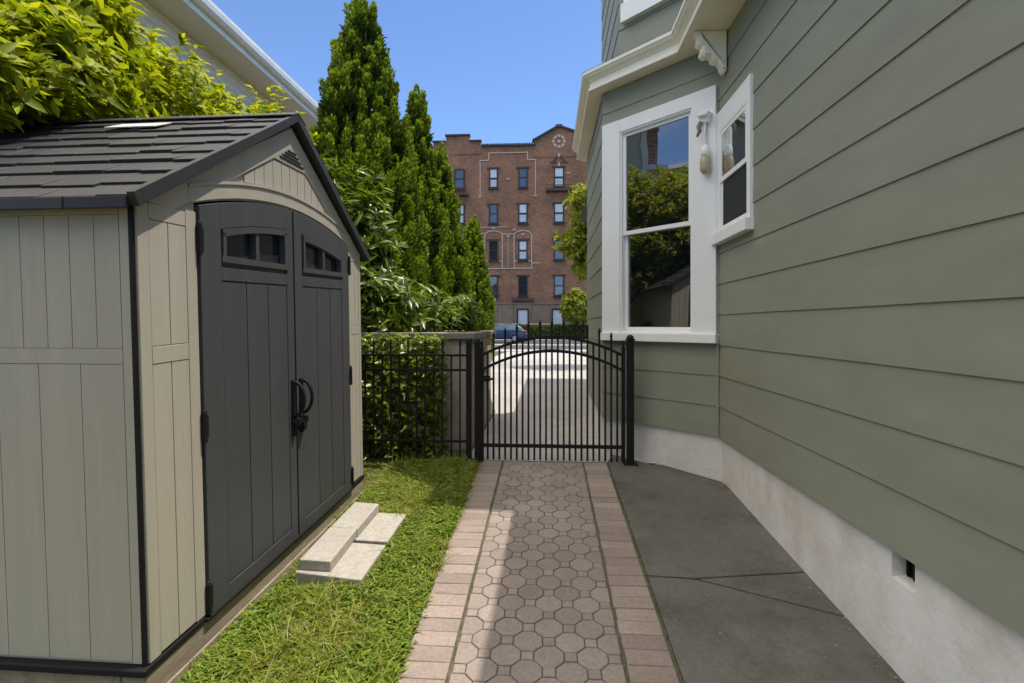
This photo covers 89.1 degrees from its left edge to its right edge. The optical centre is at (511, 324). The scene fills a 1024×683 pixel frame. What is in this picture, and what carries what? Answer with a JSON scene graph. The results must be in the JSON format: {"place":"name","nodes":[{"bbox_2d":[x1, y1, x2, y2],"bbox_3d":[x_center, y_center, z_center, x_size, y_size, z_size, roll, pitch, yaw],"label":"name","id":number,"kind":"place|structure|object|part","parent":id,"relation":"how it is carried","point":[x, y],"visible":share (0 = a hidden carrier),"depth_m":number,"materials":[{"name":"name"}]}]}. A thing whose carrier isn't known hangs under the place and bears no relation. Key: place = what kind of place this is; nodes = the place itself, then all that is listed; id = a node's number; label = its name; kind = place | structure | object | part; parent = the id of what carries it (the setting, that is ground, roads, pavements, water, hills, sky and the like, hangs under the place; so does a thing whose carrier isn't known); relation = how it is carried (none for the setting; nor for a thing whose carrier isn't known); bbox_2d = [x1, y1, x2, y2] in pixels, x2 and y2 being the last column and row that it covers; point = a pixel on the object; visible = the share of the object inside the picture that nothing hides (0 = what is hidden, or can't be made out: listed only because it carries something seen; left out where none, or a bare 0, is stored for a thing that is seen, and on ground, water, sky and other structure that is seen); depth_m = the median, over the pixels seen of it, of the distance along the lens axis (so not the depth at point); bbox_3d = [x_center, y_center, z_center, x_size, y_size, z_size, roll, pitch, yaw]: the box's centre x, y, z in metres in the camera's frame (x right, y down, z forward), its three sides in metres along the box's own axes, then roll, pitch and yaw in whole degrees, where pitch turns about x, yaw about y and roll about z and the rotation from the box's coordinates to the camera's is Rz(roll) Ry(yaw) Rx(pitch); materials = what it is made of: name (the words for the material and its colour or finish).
{"place":"outdoors","nodes":[
{"label":"outdoors","id":0,"kind":"place"},
{"bbox_2d":[172,450,489,682],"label":"lawn","id":1,"kind":"structure","parent":0,"point":[378,476],"depth_m":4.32,"materials":[{"name":"plant"}]},
{"bbox_2d":[0,112,369,682],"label":"garden shed","id":2,"kind":"structure","parent":1,"relation":"on","point":[181,461],"depth_m":2.10,"materials":[{"name":"beige plastic"}]},
{"bbox_2d":[194,202,305,614],"bbox_3d":[-1.272,0.313,2.613,0.126,1.900,0.804,0,2,5],"label":"door","id":3,"kind":"structure","parent":2,"relation":"in","point":[244,250],"depth_m":2.53,"materials":[{"name":"grey plastic"}]},
{"bbox_2d":[291,212,353,533],"bbox_3d":[-1.208,0.282,3.396,0.126,1.900,0.890,0,2,5],"label":"door","id":4,"kind":"structure","parent":2,"relation":"in","point":[321,261],"depth_m":3.36,"materials":[{"name":"grey plastic"}]},
{"bbox_2d":[295,543,384,587],"bbox_3d":[-0.939,1.339,2.868,0.389,0.128,0.396,0,0,4],"label":"concrete block","id":5,"kind":"object","parent":1,"relation":"on","point":[356,561],"depth_m":2.77,"materials":[{"name":"beige concrete"}]},
{"bbox_2d":[300,527,355,570],"bbox_3d":[-1.026,1.256,2.932,0.175,0.082,0.387,0,0,4],"label":"concrete block","id":6,"kind":"object","parent":5,"relation":"on","point":[327,550],"depth_m":2.86,"materials":[{"name":"beige concrete"}]},
{"bbox_2d":[353,513,405,546],"bbox_3d":[-0.906,1.310,3.269,0.394,0.127,0.395,0,0,4],"label":"concrete block","id":7,"kind":"object","parent":1,"relation":"on","point":[381,529],"depth_m":3.21,"materials":[{"name":"beige concrete"}]},
{"bbox_2d":[331,502,378,536],"bbox_3d":[-0.990,1.230,3.305,0.172,0.080,0.376,0,0,6],"label":"concrete block","id":8,"kind":"object","parent":7,"relation":"on","point":[358,516],"depth_m":3.27,"materials":[{"name":"grey concrete"}]},
{"bbox_2d":[361,338,465,457],"bbox_3d":[-1.345,0.646,4.662,1.884,1.052,0.026,0,0,4],"label":"iron fence","id":9,"kind":"object","parent":1,"relation":"on","point":[408,440],"visible":0.49,"depth_m":4.63,"materials":[{"name":"black metal"}]},
{"bbox_2d":[464,338,473,461],"bbox_3d":[-0.379,0.660,4.596,0.108,1.092,0.108,0,0,4],"label":"gate post","id":10,"kind":"object","parent":1,"relation":"on","point":[468,342],"visible":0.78,"depth_m":4.57,"materials":[{"name":"black metal"}]},
{"bbox_2d":[472,338,483,462],"bbox_3d":[-0.304,0.660,4.591,0.108,1.092,0.108,0,0,4],"label":"gate post","id":11,"kind":"object","parent":1,"relation":"on","point":[477,344],"visible":0.89,"depth_m":4.57,"materials":[{"name":"black metal"}]},
{"bbox_2d":[479,320,624,461],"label":"garden gate","id":12,"kind":"structure","parent":11,"relation":"attached to","point":[487,379],"depth_m":4.54,"materials":[{"name":"black metal"}]},
{"bbox_2d":[211,0,601,144],"label":"sky","id":13,"kind":"structure","parent":0,"point":[490,71],"materials":[{"name":"blue"}]},
{"bbox_2d":[363,352,653,464],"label":"ground","id":14,"kind":"structure","parent":0,"point":[380,459],"depth_m":4.82,"materials":[{"name":"soil"}]},
{"bbox_2d":[0,0,326,159],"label":"leafy bush","id":15,"kind":"object","parent":14,"relation":"on","point":[76,59],"visible":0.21,"depth_m":3.17,"materials":[{"name":"green plant"}]},
{"bbox_2d":[116,0,318,134],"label":"neighbour house","id":16,"kind":"structure","parent":14,"relation":"on","point":[236,54],"depth_m":7.49,"materials":[{"name":"beige"}]},
{"bbox_2d":[309,0,429,296],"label":"arborvitae tree","id":17,"kind":"object","parent":14,"relation":"on","point":[359,84],"visible":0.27,"depth_m":6.57,"materials":[{"name":"green plant"}]},
{"bbox_2d":[320,152,427,394],"bbox_3d":[-1.762,-0.275,5.592,1.834,3.213,1.171,0,0,4],"label":"long leaved shrub","id":18,"kind":"object","parent":14,"relation":"on","point":[382,250],"visible":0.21,"depth_m":5.42,"materials":[{"name":"green plant"}]},
{"bbox_2d":[361,332,452,459],"bbox_3d":[-1.504,0.649,4.895,1.888,1.260,0.561,0,0,4],"label":"leafy hedge","id":19,"kind":"object","parent":14,"relation":"on","point":[414,346],"visible":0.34,"depth_m":4.83,"materials":[{"name":"green plant"}]},
{"bbox_2d":[361,330,494,449],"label":"stucco wall","id":20,"kind":"structure","parent":14,"relation":"on","point":[456,336],"depth_m":5.08,"materials":[{"name":"grey stone"}]},
{"bbox_2d":[360,262,497,331],"bbox_3d":[-0.970,-0.262,5.679,1.757,0.953,1.170,0,0,-24],"label":"wall top shrub","id":21,"kind":"object","parent":20,"relation":"on","point":[440,318],"visible":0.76,"depth_m":5.40,"materials":[{"name":"green plant"}]},
{"bbox_2d":[404,84,452,327],"bbox_3d":[-1.721,-1.546,9.449,1.352,5.694,1.292,0,0,4],"label":"arborvitae tree","id":22,"kind":"object","parent":14,"relation":"on","point":[425,153],"visible":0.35,"depth_m":9.25,"materials":[{"name":"green plant"}]},
{"bbox_2d":[429,141,475,329],"bbox_3d":[-1.679,-1.480,12.038,1.645,5.561,1.727,0,0,-31],"label":"arborvitae tree","id":23,"kind":"object","parent":14,"relation":"on","point":[457,262],"visible":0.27,"depth_m":11.76,"materials":[{"name":"green plant"}]},
{"bbox_2d":[464,214,496,354],"bbox_3d":[-1.171,-1.024,15.925,1.359,4.699,1.403,0,0,32],"label":"arborvitae tree","id":24,"kind":"object","parent":14,"relation":"on","point":[481,287],"visible":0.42,"depth_m":15.66,"materials":[{"name":"green plant"}]},
{"bbox_2d":[431,124,586,323],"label":"apartment building","id":25,"kind":"structure","parent":14,"relation":"on","point":[513,197],"depth_m":46.99,"materials":[{"name":"brick"}]},
{"bbox_2d":[454,169,465,190],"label":"window","id":26,"kind":"structure","parent":25,"relation":"in","point":[459,174],"depth_m":47.36,"materials":[{"name":"blue glass"}]},
{"bbox_2d":[457,204,465,225],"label":"window","id":27,"kind":"structure","parent":25,"relation":"in","point":[462,210],"depth_m":47.33,"materials":[{"name":"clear glass"}]},
{"bbox_2d":[488,168,498,189],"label":"window","id":28,"kind":"structure","parent":25,"relation":"in","point":[493,172],"depth_m":47.16,"materials":[{"name":"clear glass"}]},
{"bbox_2d":[488,204,498,224],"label":"window","id":29,"kind":"structure","parent":25,"relation":"in","point":[493,208],"depth_m":47.16,"materials":[{"name":"blue glass"}]},
{"bbox_2d":[488,240,498,261],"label":"window","id":30,"kind":"structure","parent":25,"relation":"in","point":[493,244],"depth_m":47.15,"materials":[{"name":"glass"}]},
{"bbox_2d":[490,276,498,297],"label":"window","id":31,"kind":"structure","parent":25,"relation":"in","point":[494,279],"depth_m":47.16,"materials":[{"name":"blue glass"}]},
{"bbox_2d":[517,167,527,189],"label":"window","id":32,"kind":"structure","parent":25,"relation":"in","point":[522,172],"depth_m":46.97,"materials":[{"name":"blue glass"}]},
{"bbox_2d":[517,203,527,224],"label":"window","id":33,"kind":"structure","parent":25,"relation":"in","point":[522,207],"depth_m":46.98,"materials":[{"name":"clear glass"}]},
{"bbox_2d":[517,240,527,261],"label":"window","id":34,"kind":"structure","parent":25,"relation":"in","point":[522,244],"depth_m":46.98,"materials":[{"name":"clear glass"}]},
{"bbox_2d":[517,275,527,297],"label":"window","id":35,"kind":"structure","parent":25,"relation":"in","point":[522,279],"depth_m":46.97,"materials":[{"name":"glass"}]},
{"bbox_2d":[517,309,528,323],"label":"window","id":36,"kind":"structure","parent":25,"relation":"in","point":[522,314],"depth_m":46.84,"materials":[{"name":"glass"}]},
{"bbox_2d":[552,309,562,323],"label":"window","id":37,"kind":"structure","parent":25,"relation":"in","point":[556,316],"depth_m":46.63,"materials":[{"name":"glass"}]},
{"bbox_2d":[553,275,563,297],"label":"window","id":38,"kind":"structure","parent":25,"relation":"in","point":[558,279],"depth_m":46.76,"materials":[{"name":"blue glass"}]},
{"bbox_2d":[553,167,564,187],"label":"window","id":39,"kind":"structure","parent":25,"relation":"in","point":[558,171],"depth_m":46.76,"materials":[{"name":"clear glass"}]},
{"bbox_2d":[553,203,564,224],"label":"window","id":40,"kind":"structure","parent":25,"relation":"in","point":[558,208],"depth_m":46.77,"materials":[{"name":"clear glass"}]},
{"bbox_2d":[553,240,564,261],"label":"window","id":41,"kind":"structure","parent":25,"relation":"in","point":[558,257],"depth_m":46.76,"materials":[{"name":"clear glass"}]},
{"bbox_2d":[492,324,586,328],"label":"forecourt wall","id":42,"kind":"structure","parent":14,"relation":"on","point":[547,324],"depth_m":43.91,"materials":[{"name":"stone"}]},
{"bbox_2d":[493,323,586,339],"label":"clipped hedge","id":43,"kind":"object","parent":14,"relation":"on","point":[558,331],"visible":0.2,"depth_m":42.76,"materials":[{"name":"green plant"}]},
{"bbox_2d":[552,183,586,282],"bbox_3d":[3.047,-1.599,15.093,3.115,5.803,2.536,0,0,-33],"label":"street tree","id":44,"kind":"object","parent":14,"relation":"on","point":[574,248],"visible":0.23,"depth_m":14.74,"materials":[{"name":"green plant"}]},
{"bbox_2d":[558,287,586,325],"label":"street tree","id":45,"kind":"object","parent":14,"relation":"on","point":[573,307],"visible":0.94,"depth_m":42.43,"materials":[{"name":"green plant"}]},
{"bbox_2d":[572,0,1023,682],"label":"green house","id":46,"kind":"structure","parent":14,"relation":"on","point":[806,292],"depth_m":2.41,"materials":[{"name":"green paint"}]},
{"bbox_2d":[620,0,670,24],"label":"window","id":47,"kind":"structure","parent":46,"relation":"in","point":[630,10],"depth_m":4.62,"materials":[{"name":"white paint"}]},
{"bbox_2d":[600,85,718,342],"bbox_3d":[1.250,-0.871,4.533,0.122,2.032,1.159,0,0,-41],"label":"window","id":48,"kind":"structure","parent":46,"relation":"in","point":[660,261],"depth_m":4.52,"materials":[{"name":"white paint"}]},
{"bbox_2d":[696,111,711,174],"bbox_3d":[1.516,-1.433,4.116,0.086,0.485,0.103,0,0,-41],"label":"wall lamp","id":49,"kind":"object","parent":46,"relation":"attached to","point":[704,119],"visible":1,"depth_m":4.09,"materials":[{"name":"white metal"}]},
{"bbox_2d":[711,73,753,245],"bbox_3d":[1.598,-1.137,3.751,0.100,1.025,0.705,0,0,4],"label":"window","id":50,"kind":"structure","parent":46,"relation":"in","point":[734,122],"depth_m":3.70,"materials":[{"name":"white paint"}]},
{"bbox_2d":[495,339,578,341],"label":"pavement","id":51,"kind":"structure","parent":0,"point":[507,340],"depth_m":41.37,"materials":[{"name":"concrete"}]},
{"bbox_2d":[393,460,682,682],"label":"path","id":52,"kind":"structure","parent":0,"point":[648,659],"depth_m":2.60,"materials":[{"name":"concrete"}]},
{"bbox_2d":[445,465,897,682],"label":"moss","id":53,"kind":"object","parent":52,"relation":"on","point":[606,575],"visible":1,"depth_m":2.74,"materials":[{"name":"green plant"}]},
{"bbox_2d":[492,342,585,349],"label":"road","id":54,"kind":"structure","parent":0,"point":[543,345],"depth_m":33.67,"materials":[{"name":"grey asphalt"}]},
{"bbox_2d":[493,324,526,340],"bbox_3d":[-0.988,0.621,39.758,4.272,1.432,1.764,0,0,4],"label":"parked car","id":55,"kind":"object","parent":54,"relation":"on","point":[511,331],"visible":0.53,"depth_m":38.88,"materials":[{"name":"blue paint"}]},
{"bbox_3d":[-0.463,0.155,39.723,2.030,0.360,1.556,0,0,4],"label":"side window","id":56,"kind":"part","parent":55,"relation":"part of","materials":[{"name":"grey glass"}]},
{"bbox_2d":[495,349,585,351],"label":"pavement","id":57,"kind":"structure","parent":0,"point":[508,350],"depth_m":26.65,"materials":[{"name":"concrete"}]},
{"bbox_2d":[472,352,652,462],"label":"driveway","id":58,"kind":"structure","parent":0,"point":[542,408],"depth_m":7.36,"materials":[{"name":"concrete"}]},
{"bbox_2d":[608,454,904,682],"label":"patio","id":59,"kind":"structure","parent":0,"point":[771,617],"depth_m":2.57,"materials":[{"name":"grey concrete"}]},
{"bbox_2d":[623,335,637,465],"bbox_3d":[1.022,0.645,4.501,0.120,1.122,0.120,0,0,4],"label":"gate post","id":60,"kind":"object","parent":59,"relation":"on","point":[630,340],"visible":1,"depth_m":4.47,"materials":[{"name":"black metal"}]},
{"bbox_2d":[452,463,897,678],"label":"leaf litter","id":61,"kind":"object","parent":59,"relation":"on","point":[709,595],"visible":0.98,"depth_m":2.55,"materials":[{"name":"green plant"}]}
]}

